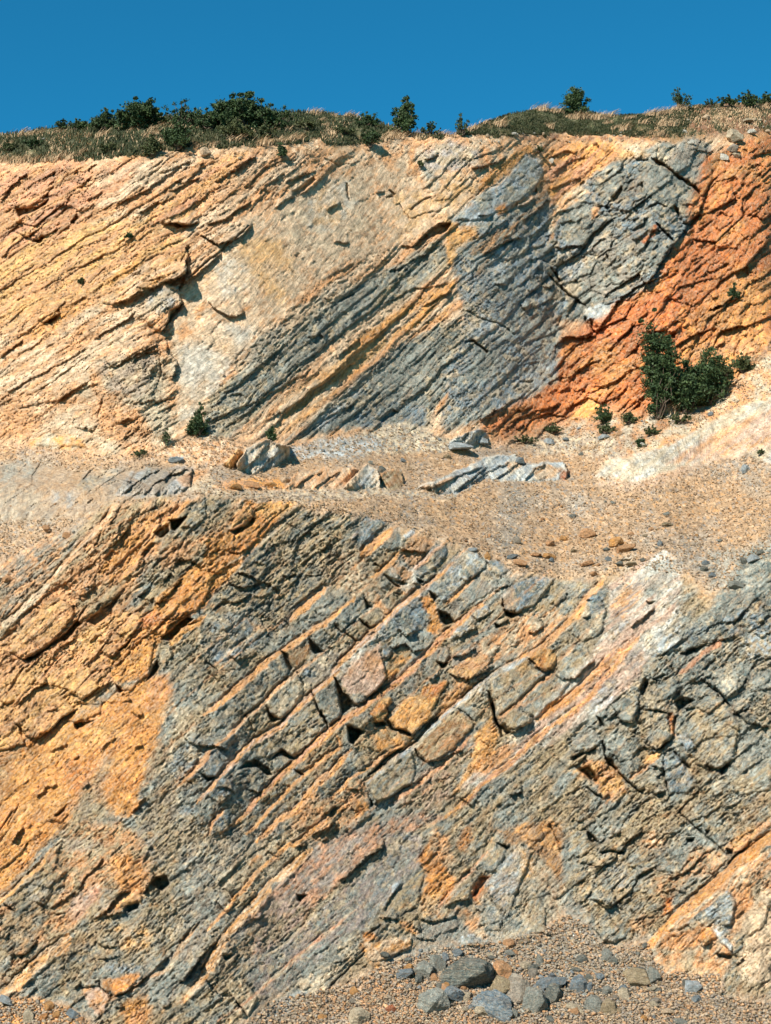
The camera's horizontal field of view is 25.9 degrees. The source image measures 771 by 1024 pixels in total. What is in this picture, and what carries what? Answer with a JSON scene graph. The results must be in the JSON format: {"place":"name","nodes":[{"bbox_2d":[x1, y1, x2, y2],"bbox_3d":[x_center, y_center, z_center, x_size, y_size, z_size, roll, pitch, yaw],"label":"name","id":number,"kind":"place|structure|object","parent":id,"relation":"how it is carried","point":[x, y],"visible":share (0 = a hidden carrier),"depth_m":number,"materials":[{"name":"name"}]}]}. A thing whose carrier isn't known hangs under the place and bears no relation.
{"place":"outdoors","nodes":[
{"label":"outdoors","id":0,"kind":"place"},
{"bbox_2d":[0,495,770,1023],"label":"cliff","id":1,"kind":"structure","parent":0,"point":[256,757],"depth_m":45.75,"materials":[{"name":"stone"}]},
{"bbox_2d":[0,347,770,598],"bbox_3d":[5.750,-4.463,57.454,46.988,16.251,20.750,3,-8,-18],"label":"gravel bench","id":2,"kind":"object","parent":1,"relation":"on","point":[31,490],"visible":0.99,"depth_m":54.06,"materials":[{"name":"gravel"}]},
{"bbox_2d":[119,467,192,496],"bbox_3d":[-6.866,-0.922,50.720,2.193,1.320,2.735,0,-8,0],"label":"rock outcrop","id":3,"kind":"object","parent":2,"relation":"on","point":[161,482],"visible":1,"depth_m":50.11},
{"bbox_2d":[162,428,170,444],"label":"bush","id":4,"kind":"object","parent":2,"relation":"on","point":[166,436],"visible":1,"depth_m":53.53,"materials":[{"name":"green plant"}]},
{"bbox_2d":[168,456,184,462],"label":"boulder","id":5,"kind":"object","parent":2,"relation":"on","point":[175,459],"visible":1,"depth_m":52.27,"materials":[{"name":"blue stone"}]},
{"bbox_2d":[184,402,208,435],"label":"bush","id":6,"kind":"object","parent":2,"relation":"on","point":[195,425],"visible":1,"depth_m":54.22,"materials":[{"name":"green plant"}]},
{"bbox_2d":[223,450,243,469],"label":"rock","id":7,"kind":"object","parent":2,"relation":"on","point":[233,461],"visible":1,"depth_m":52.43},
{"bbox_2d":[245,481,259,488],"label":"boulder","id":8,"kind":"object","parent":2,"relation":"on","point":[252,484],"visible":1,"depth_m":50.68,"materials":[{"name":"orange stone"}]},
{"bbox_2d":[236,440,289,475],"bbox_3d":[-3.790,-1.778,53.573,1.150,1.703,4.064,-3,-8,19],"label":"rock outcrop","id":9,"kind":"object","parent":2,"relation":"on","point":[257,458],"visible":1,"depth_m":53.21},
{"bbox_2d":[285,468,359,491],"bbox_3d":[-1.543,-1.063,52.842,1.544,1.280,4.168,-6,-10,34],"label":"rock outcrop","id":10,"kind":"object","parent":2,"relation":"on","point":[322,480],"visible":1,"depth_m":52.50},
{"bbox_2d":[343,464,380,490],"bbox_3d":[-0.504,-1.140,53.815,0.920,1.443,3.695,-2,-8,13],"label":"rock outcrop","id":11,"kind":"object","parent":2,"relation":"on","point":[367,476],"visible":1,"depth_m":53.27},
{"bbox_2d":[379,470,404,490],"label":"rock outcrop","id":12,"kind":"object","parent":2,"relation":"on","point":[392,480],"visible":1,"depth_m":54.24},
{"bbox_2d":[448,442,473,449],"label":"boulder","id":13,"kind":"object","parent":2,"relation":"on","point":[457,446],"visible":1,"depth_m":59.26,"materials":[{"name":"stone"}]},
{"bbox_2d":[451,429,488,445],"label":"rock outcrop","id":14,"kind":"object","parent":2,"relation":"on","point":[472,438],"visible":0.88,"depth_m":60.17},
{"bbox_2d":[418,455,570,494],"bbox_3d":[3.675,-1.269,58.050,8.524,2.483,2.694,8,-11,-44],"label":"rock outcrop","id":15,"kind":"object","parent":2,"relation":"on","point":[503,468],"visible":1,"depth_m":58.00,"materials":[{"name":"stone"}]},
{"bbox_2d":[544,423,562,432],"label":"bush","id":16,"kind":"object","parent":2,"relation":"on","point":[552,429],"visible":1,"depth_m":63.94,"materials":[{"name":"green plant"}]},
{"bbox_2d":[579,528,595,538],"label":"boulder","id":17,"kind":"object","parent":2,"relation":"on","point":[584,533],"visible":1,"depth_m":53.47,"materials":[{"name":"orange stone"}]},
{"bbox_2d":[591,404,612,423],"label":"bush","id":18,"kind":"object","parent":2,"relation":"on","point":[605,416],"visible":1,"depth_m":63.87,"materials":[{"name":"green plant"}]},
{"bbox_2d":[593,423,617,433],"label":"bush","id":19,"kind":"object","parent":2,"relation":"on","point":[606,429],"visible":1,"depth_m":62.73,"materials":[{"name":"green plant"}]},
{"bbox_2d":[609,537,623,546],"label":"boulder","id":20,"kind":"object","parent":2,"relation":"on","point":[615,541],"visible":0.87,"depth_m":52.25,"materials":[{"name":"stone"}]},
{"bbox_2d":[616,543,635,552],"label":"boulder","id":21,"kind":"object","parent":2,"relation":"on","point":[625,548],"visible":1,"depth_m":51.61,"materials":[{"name":"orange stone"}]},
{"bbox_2d":[620,412,640,424],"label":"bush","id":22,"kind":"object","parent":2,"relation":"on","point":[629,417],"visible":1,"depth_m":62.50,"materials":[{"name":"green plant"}]},
{"bbox_2d":[643,424,661,435],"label":"bush","id":23,"kind":"object","parent":2,"relation":"on","point":[652,431],"visible":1,"depth_m":60.76,"materials":[{"name":"green plant"}]},
{"bbox_2d":[630,308,685,418],"bbox_3d":[10.119,-5.540,62.507,2.045,4.281,1.364,0,-8,0],"label":"bush","id":24,"kind":"object","parent":2,"relation":"on","point":[657,368],"visible":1,"depth_m":62.23,"materials":[{"name":"green plant"}]},
{"bbox_2d":[668,411,691,423],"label":"bush","id":25,"kind":"object","parent":2,"relation":"on","point":[675,418],"visible":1,"depth_m":61.63,"materials":[{"name":"green plant"}]},
{"bbox_2d":[594,400,770,481],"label":"scree slope","id":26,"kind":"structure","parent":2,"relation":"on","point":[745,430],"depth_m":59.05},
{"bbox_2d":[667,358,705,413],"bbox_3d":[11.198,-4.732,62.744,1.438,2.144,1.478,7,-10,-40],"label":"bush","id":27,"kind":"object","parent":2,"relation":"on","point":[684,397],"visible":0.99,"depth_m":62.41,"materials":[{"name":"green plant"}]},
{"bbox_2d":[674,346,741,405],"bbox_3d":[12.191,-5.167,63.110,2.541,2.334,1.965,0,-8,0],"label":"bush","id":28,"kind":"object","parent":2,"relation":"on","point":[710,376],"visible":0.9,"depth_m":62.88,"materials":[{"name":"green plant"}]},
{"bbox_2d":[747,554,759,562],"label":"boulder","id":29,"kind":"object","parent":2,"relation":"on","point":[751,557],"visible":1,"depth_m":49.53,"materials":[{"name":"stone"}]},
{"bbox_2d":[727,581,744,588],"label":"boulder","id":30,"kind":"object","parent":1,"relation":"on","point":[734,584],"visible":1,"depth_m":48.91,"materials":[{"name":"grey stone"}]},
{"bbox_2d":[0,129,770,455],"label":"cliff","id":31,"kind":"structure","parent":0,"point":[454,287],"depth_m":61.45,"materials":[{"name":"stone"}]},
{"bbox_2d":[140,134,163,156],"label":"bush","id":32,"kind":"object","parent":31,"relation":"on","point":[154,145],"visible":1,"depth_m":60.36,"materials":[{"name":"green plant"}]},
{"bbox_2d":[200,147,211,156],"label":"boulder","id":33,"kind":"object","parent":31,"relation":"on","point":[205,151],"visible":1,"depth_m":60.68,"materials":[{"name":"beige stone"}]},
{"bbox_2d":[265,426,276,440],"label":"bush","id":34,"kind":"object","parent":31,"relation":"on","point":[271,435],"visible":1,"depth_m":54.68,"materials":[{"name":"green plant"}]},
{"bbox_2d":[272,142,286,157],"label":"bush","id":35,"kind":"object","parent":31,"relation":"on","point":[282,150],"visible":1,"depth_m":61.93,"materials":[{"name":"green plant"}]},
{"bbox_2d":[360,126,381,147],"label":"bush","id":36,"kind":"object","parent":31,"relation":"on","point":[370,138],"visible":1,"depth_m":66.29,"materials":[{"name":"green plant"}]},
{"bbox_2d":[0,103,770,166],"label":"grassy hilltop","id":37,"kind":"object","parent":31,"relation":"on","point":[653,139],"visible":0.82,"depth_m":73.21,"materials":[{"name":"plant"}]},
{"bbox_2d":[2,140,17,150],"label":"bush","id":38,"kind":"object","parent":37,"relation":"on","point":[7,146],"visible":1,"depth_m":67.51,"materials":[{"name":"green plant"}]},
{"bbox_2d":[12,151,37,164],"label":"dry grass tuft","id":39,"kind":"object","parent":37,"relation":"on","point":[20,161],"visible":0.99,"depth_m":65.88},
{"bbox_2d":[21,136,43,147],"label":"bush","id":40,"kind":"object","parent":37,"relation":"on","point":[33,142],"visible":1,"depth_m":66.90,"materials":[{"name":"green plant"}]},
{"bbox_2d":[54,118,67,129],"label":"bush","id":41,"kind":"object","parent":37,"relation":"on","point":[61,125],"visible":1,"depth_m":68.63,"materials":[{"name":"green plant"}]},
{"bbox_2d":[68,118,88,129],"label":"bush","id":42,"kind":"object","parent":37,"relation":"on","point":[78,124],"visible":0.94,"depth_m":67.22,"materials":[{"name":"green plant"}]},
{"bbox_2d":[88,107,116,129],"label":"bush","id":43,"kind":"object","parent":37,"relation":"on","point":[106,119],"visible":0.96,"depth_m":65.41,"materials":[{"name":"green plant"}]},
{"bbox_2d":[98,141,118,152],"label":"bush","id":44,"kind":"object","parent":37,"relation":"on","point":[107,147],"visible":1,"depth_m":61.41,"materials":[{"name":"green plant"}]},
{"bbox_2d":[112,96,171,129],"bbox_3d":[-9.427,-15.341,64.412,2.308,1.353,1.697,6,-10,-36],"label":"bush","id":45,"kind":"object","parent":37,"relation":"on","point":[132,115],"visible":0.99,"depth_m":64.13,"materials":[{"name":"green plant"}]},
{"bbox_2d":[158,117,192,149],"bbox_3d":[-7.715,-13.790,60.957,1.519,1.276,1.000,-4,-9,27],"label":"bush","id":46,"kind":"object","parent":37,"relation":"on","point":[177,137],"visible":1,"depth_m":60.86,"materials":[{"name":"green plant"}]},
{"bbox_2d":[161,98,198,125],"bbox_3d":[-7.832,-15.337,64.282,1.616,1.160,0.834,0,-8,0],"label":"bush","id":47,"kind":"object","parent":37,"relation":"on","point":[183,114],"visible":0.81,"depth_m":64.22,"materials":[{"name":"green plant"}]},
{"bbox_2d":[184,106,233,129],"bbox_3d":[-6.689,-14.924,63.654,2.023,0.979,1.483,0,-8,0],"label":"bush","id":48,"kind":"object","parent":37,"relation":"on","point":[213,121],"visible":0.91,"depth_m":63.35,"materials":[{"name":"green plant"}]},
{"bbox_2d":[0,109,445,164],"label":"turf","id":49,"kind":"structure","parent":37,"relation":"on","point":[93,150],"depth_m":64.82,"materials":[{"name":"green plant"}]},
{"bbox_2d":[216,116,254,136],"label":"bush","id":50,"kind":"object","parent":37,"relation":"on","point":[236,127],"visible":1,"depth_m":62.01,"materials":[{"name":"green plant"}]},
{"bbox_2d":[208,90,281,128],"bbox_3d":[-5.355,-15.356,64.035,2.922,1.574,1.607,0,-8,0],"label":"bush","id":51,"kind":"object","parent":37,"relation":"on","point":[245,109],"visible":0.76,"depth_m":63.81,"materials":[{"name":"green plant"}]},
{"bbox_2d":[256,119,277,137],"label":"bush","id":52,"kind":"object","parent":37,"relation":"on","point":[263,130],"visible":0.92,"depth_m":62.81,"materials":[{"name":"green plant"}]},
{"bbox_2d":[260,103,298,128],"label":"bush","id":53,"kind":"object","parent":37,"relation":"on","point":[282,122],"visible":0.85,"depth_m":64.31,"materials":[{"name":"green plant"}]},
{"bbox_2d":[294,115,322,130],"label":"bush","id":54,"kind":"object","parent":37,"relation":"on","point":[309,124],"visible":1,"depth_m":65.07,"materials":[{"name":"green plant"}]},
{"bbox_2d":[329,122,362,134],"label":"bush","id":55,"kind":"object","parent":37,"relation":"on","point":[340,127],"visible":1,"depth_m":66.11,"materials":[{"name":"green plant"}]},
{"bbox_2d":[355,111,380,126],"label":"bush","id":56,"kind":"object","parent":37,"relation":"on","point":[368,120],"visible":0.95,"depth_m":68.64,"materials":[{"name":"green plant"}]},
{"bbox_2d":[388,95,418,134],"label":"bush","id":57,"kind":"object","parent":37,"relation":"on","point":[403,120],"visible":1,"depth_m":68.44,"materials":[{"name":"green plant"}]},
{"bbox_2d":[415,121,440,133],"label":"bush","id":58,"kind":"object","parent":37,"relation":"on","point":[431,127],"visible":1,"depth_m":68.63,"materials":[{"name":"green plant"}]},
{"bbox_2d":[455,113,469,135],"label":"bush","id":59,"kind":"object","parent":37,"relation":"on","point":[462,129],"visible":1,"depth_m":68.95,"materials":[{"name":"green plant"}]},
{"bbox_2d":[559,86,593,114],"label":"bush","id":60,"kind":"object","parent":37,"relation":"on","point":[573,100],"visible":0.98,"depth_m":78.16,"materials":[{"name":"green plant"}]},
{"bbox_2d":[454,104,705,137],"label":"turf","id":61,"kind":"structure","parent":37,"relation":"on","point":[530,124],"depth_m":75.15,"materials":[{"name":"plant"}]},
{"bbox_2d":[671,87,692,107],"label":"bush","id":62,"kind":"object","parent":37,"relation":"on","point":[680,98],"visible":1,"depth_m":79.44,"materials":[{"name":"green plant"}]},
{"bbox_2d":[629,101,770,138],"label":"weeds","id":63,"kind":"object","parent":37,"relation":"on","point":[755,111],"visible":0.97,"depth_m":77.50,"materials":[{"name":"beige plant"}]},
{"bbox_2d":[716,94,739,106],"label":"bush","id":64,"kind":"object","parent":37,"relation":"on","point":[728,100],"visible":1,"depth_m":80.64,"materials":[{"name":"green plant"}]},
{"bbox_2d":[737,89,764,106],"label":"bush","id":65,"kind":"object","parent":37,"relation":"on","point":[749,100],"visible":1,"depth_m":80.91,"materials":[{"name":"green plant"}]},
{"bbox_2d":[759,91,770,105],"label":"bush","id":66,"kind":"object","parent":37,"relation":"on","point":[766,98],"visible":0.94,"depth_m":82.34,"materials":[{"name":"green plant"}]},
{"bbox_2d":[727,143,738,152],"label":"boulder","id":67,"kind":"object","parent":31,"relation":"on","point":[733,148],"visible":1,"depth_m":74.87,"materials":[{"name":"stone"}]},
{"bbox_2d":[726,129,743,141],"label":"boulder","id":68,"kind":"object","parent":31,"relation":"on","point":[733,135],"visible":1,"depth_m":75.22,"materials":[{"name":"beige stone"}]},
{"bbox_2d":[0,915,770,1023],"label":"quarry floor","id":69,"kind":"structure","parent":0,"point":[563,950],"depth_m":41.73,"materials":[{"name":"gravel"}]},
{"bbox_2d":[0,994,13,1005],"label":"boulder","id":70,"kind":"object","parent":69,"relation":"on","point":[5,999],"visible":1,"depth_m":41.22,"materials":[{"name":"stone"}]},
{"bbox_2d":[23,1009,33,1023],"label":"boulder","id":71,"kind":"object","parent":69,"relation":"on","point":[28,1015],"visible":1,"depth_m":40.66,"materials":[{"name":"beige stone"}]},
{"bbox_2d":[44,1001,54,1010],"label":"boulder","id":72,"kind":"object","parent":69,"relation":"on","point":[49,1005],"visible":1,"depth_m":40.90,"materials":[{"name":"stone"}]},
{"bbox_2d":[66,1008,80,1018],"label":"boulder","id":73,"kind":"object","parent":69,"relation":"on","point":[71,1013],"visible":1,"depth_m":40.62,"materials":[{"name":"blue stone"}]},
{"bbox_2d":[349,1007,369,1023],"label":"boulder","id":74,"kind":"object","parent":69,"relation":"on","point":[358,1015],"visible":1,"depth_m":40.62,"materials":[{"name":"beige stone"}]},
{"bbox_2d":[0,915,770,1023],"bbox_3d":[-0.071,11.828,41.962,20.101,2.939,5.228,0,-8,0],"label":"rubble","id":75,"kind":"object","parent":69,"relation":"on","point":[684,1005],"visible":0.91,"depth_m":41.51,"materials":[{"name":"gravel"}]},
{"bbox_2d":[472,989,512,1021],"bbox_3d":[2.689,12.075,41.085,1.031,0.595,0.751,8,3,21],"label":"boulder","id":76,"kind":"object","parent":75,"relation":"on","point":[495,1003],"visible":0.99,"depth_m":40.86,"materials":[{"name":"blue stone"}]},
{"bbox_2d":[396,968,413,979],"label":"boulder","id":77,"kind":"object","parent":69,"relation":"on","point":[403,974],"visible":1,"depth_m":42.13,"materials":[{"name":"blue stone"}]},
{"bbox_2d":[413,960,434,977],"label":"boulder","id":78,"kind":"object","parent":69,"relation":"on","point":[425,968],"visible":1,"depth_m":42.23,"materials":[{"name":"grey stone"}]},
{"bbox_2d":[417,987,449,1013],"bbox_3d":[1.144,12.074,41.143,0.742,0.742,0.612,-8,-11,44],"label":"boulder","id":79,"kind":"object","parent":69,"relation":"on","point":[432,1000],"visible":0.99,"depth_m":40.97,"materials":[{"name":"grey stone"}]},
{"bbox_2d":[429,954,446,972],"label":"boulder","id":80,"kind":"object","parent":69,"relation":"on","point":[438,962],"visible":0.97,"depth_m":42.49,"materials":[{"name":"grey stone"}]},
{"bbox_2d":[444,985,463,1001],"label":"boulder","id":81,"kind":"object","parent":69,"relation":"on","point":[453,993],"visible":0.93,"depth_m":41.27,"materials":[{"name":"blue stone"}]},
{"bbox_2d":[439,956,494,987],"bbox_3d":[2.191,11.599,42.273,1.391,0.764,1.303,-5,-10,34],"label":"boulder","id":82,"kind":"object","parent":69,"relation":"on","point":[468,971],"visible":0.96,"depth_m":41.78,"materials":[{"name":"stone"}]},
{"bbox_2d":[474,1006,487,1016],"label":"boulder","id":83,"kind":"object","parent":69,"relation":"on","point":[480,1010],"visible":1,"depth_m":40.82,"materials":[{"name":"beige stone"}]},
{"bbox_2d":[489,975,509,993],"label":"boulder","id":84,"kind":"object","parent":69,"relation":"on","point":[500,983],"visible":0.71,"depth_m":41.58,"materials":[{"name":"beige stone"}]},
{"bbox_2d":[493,960,511,976],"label":"boulder","id":85,"kind":"object","parent":69,"relation":"on","point":[502,968],"visible":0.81,"depth_m":42.30,"materials":[{"name":"orange stone"}]},
{"bbox_2d":[502,939,514,947],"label":"stone","id":86,"kind":"object","parent":69,"relation":"on","point":[510,943],"visible":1,"depth_m":43.60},
{"bbox_2d":[505,973,530,1003],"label":"boulder","id":87,"kind":"object","parent":69,"relation":"on","point":[519,984],"visible":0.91,"depth_m":41.50,"materials":[{"name":"stone"}]},
{"bbox_2d":[527,968,537,976],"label":"stone","id":88,"kind":"object","parent":69,"relation":"on","point":[533,972],"visible":1,"depth_m":42.54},
{"bbox_2d":[522,986,547,1012],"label":"boulder","id":89,"kind":"object","parent":69,"relation":"on","point":[534,1000],"visible":1,"depth_m":41.16,"materials":[{"name":"grey stone"}]},
{"bbox_2d":[535,977,566,989],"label":"boulder","id":90,"kind":"object","parent":69,"relation":"on","point":[543,983],"visible":0.85,"depth_m":42.07,"materials":[{"name":"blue stone"}]},
{"bbox_2d":[545,983,562,1002],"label":"boulder","id":91,"kind":"object","parent":69,"relation":"on","point":[553,992],"visible":0.88,"depth_m":41.63,"materials":[{"name":"stone"}]},
{"bbox_2d":[565,1002,582,1012],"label":"boulder","id":92,"kind":"object","parent":69,"relation":"on","point":[570,1005],"visible":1,"depth_m":41.30,"materials":[{"name":"beige stone"}]},
{"bbox_2d":[569,974,586,992],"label":"boulder","id":93,"kind":"object","parent":69,"relation":"on","point":[578,982],"visible":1,"depth_m":42.08,"materials":[{"name":"grey stone"}]},
{"bbox_2d":[575,955,587,962],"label":"stone","id":94,"kind":"object","parent":69,"relation":"on","point":[581,958],"visible":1,"depth_m":43.29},
{"bbox_2d":[583,994,601,1011],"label":"boulder","id":95,"kind":"object","parent":69,"relation":"on","point":[592,1003],"visible":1,"depth_m":41.29,"materials":[{"name":"grey stone"}]},
{"bbox_2d":[601,948,611,960],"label":"stone","id":96,"kind":"object","parent":69,"relation":"on","point":[606,953],"visible":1,"depth_m":43.40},
{"bbox_2d":[602,986,613,995],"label":"boulder","id":97,"kind":"object","parent":69,"relation":"on","point":[606,990],"visible":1,"depth_m":41.89,"materials":[{"name":"grey stone"}]},
{"bbox_2d":[600,998,616,1014],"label":"boulder","id":98,"kind":"object","parent":69,"relation":"on","point":[608,1005],"visible":1,"depth_m":41.09,"materials":[{"name":"beige stone"}]},
{"bbox_2d":[618,987,629,999],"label":"boulder","id":99,"kind":"object","parent":69,"relation":"on","point":[623,992],"visible":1,"depth_m":41.68,"materials":[{"name":"beige stone"}]},
{"bbox_2d":[622,967,650,986],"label":"boulder","id":100,"kind":"object","parent":69,"relation":"on","point":[635,976],"visible":1,"depth_m":42.15,"materials":[{"name":"beige stone"}]},
{"bbox_2d":[647,966,660,982],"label":"boulder","id":101,"kind":"object","parent":69,"relation":"on","point":[653,974],"visible":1,"depth_m":42.24,"materials":[{"name":"grey stone"}]},
{"bbox_2d":[685,980,701,993],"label":"boulder","id":102,"kind":"object","parent":69,"relation":"on","point":[691,986],"visible":1,"depth_m":41.74,"materials":[{"name":"stone"}]},
{"bbox_2d":[0,0,770,134],"label":"sky","id":103,"kind":"structure","parent":0,"point":[480,60],"materials":[{"name":"blue"}]},
{"bbox_2d":[479,138,770,441],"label":"orange slope","id":104,"kind":"structure","parent":0,"point":[720,246],"depth_m":67.63,"materials":[{"name":"stone"}]},
{"bbox_2d":[514,434,538,443],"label":"bush","id":105,"kind":"object","parent":104,"relation":"on","point":[525,440],"visible":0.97,"depth_m":62.49,"materials":[{"name":"green plant"}]},
{"bbox_2d":[722,363,733,377],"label":"bush","id":106,"kind":"object","parent":104,"relation":"on","point":[727,371],"visible":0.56,"depth_m":64.24,"materials":[{"name":"green plant"}]},
{"bbox_2d":[726,282,740,299],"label":"bush","id":107,"kind":"object","parent":104,"relation":"on","point":[731,291],"visible":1,"depth_m":67.79,"materials":[{"name":"green plant"}]},
{"bbox_2d":[733,352,756,372],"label":"bush","id":108,"kind":"object","parent":104,"relation":"on","point":[745,364],"visible":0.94,"depth_m":64.07,"materials":[{"name":"green plant"}]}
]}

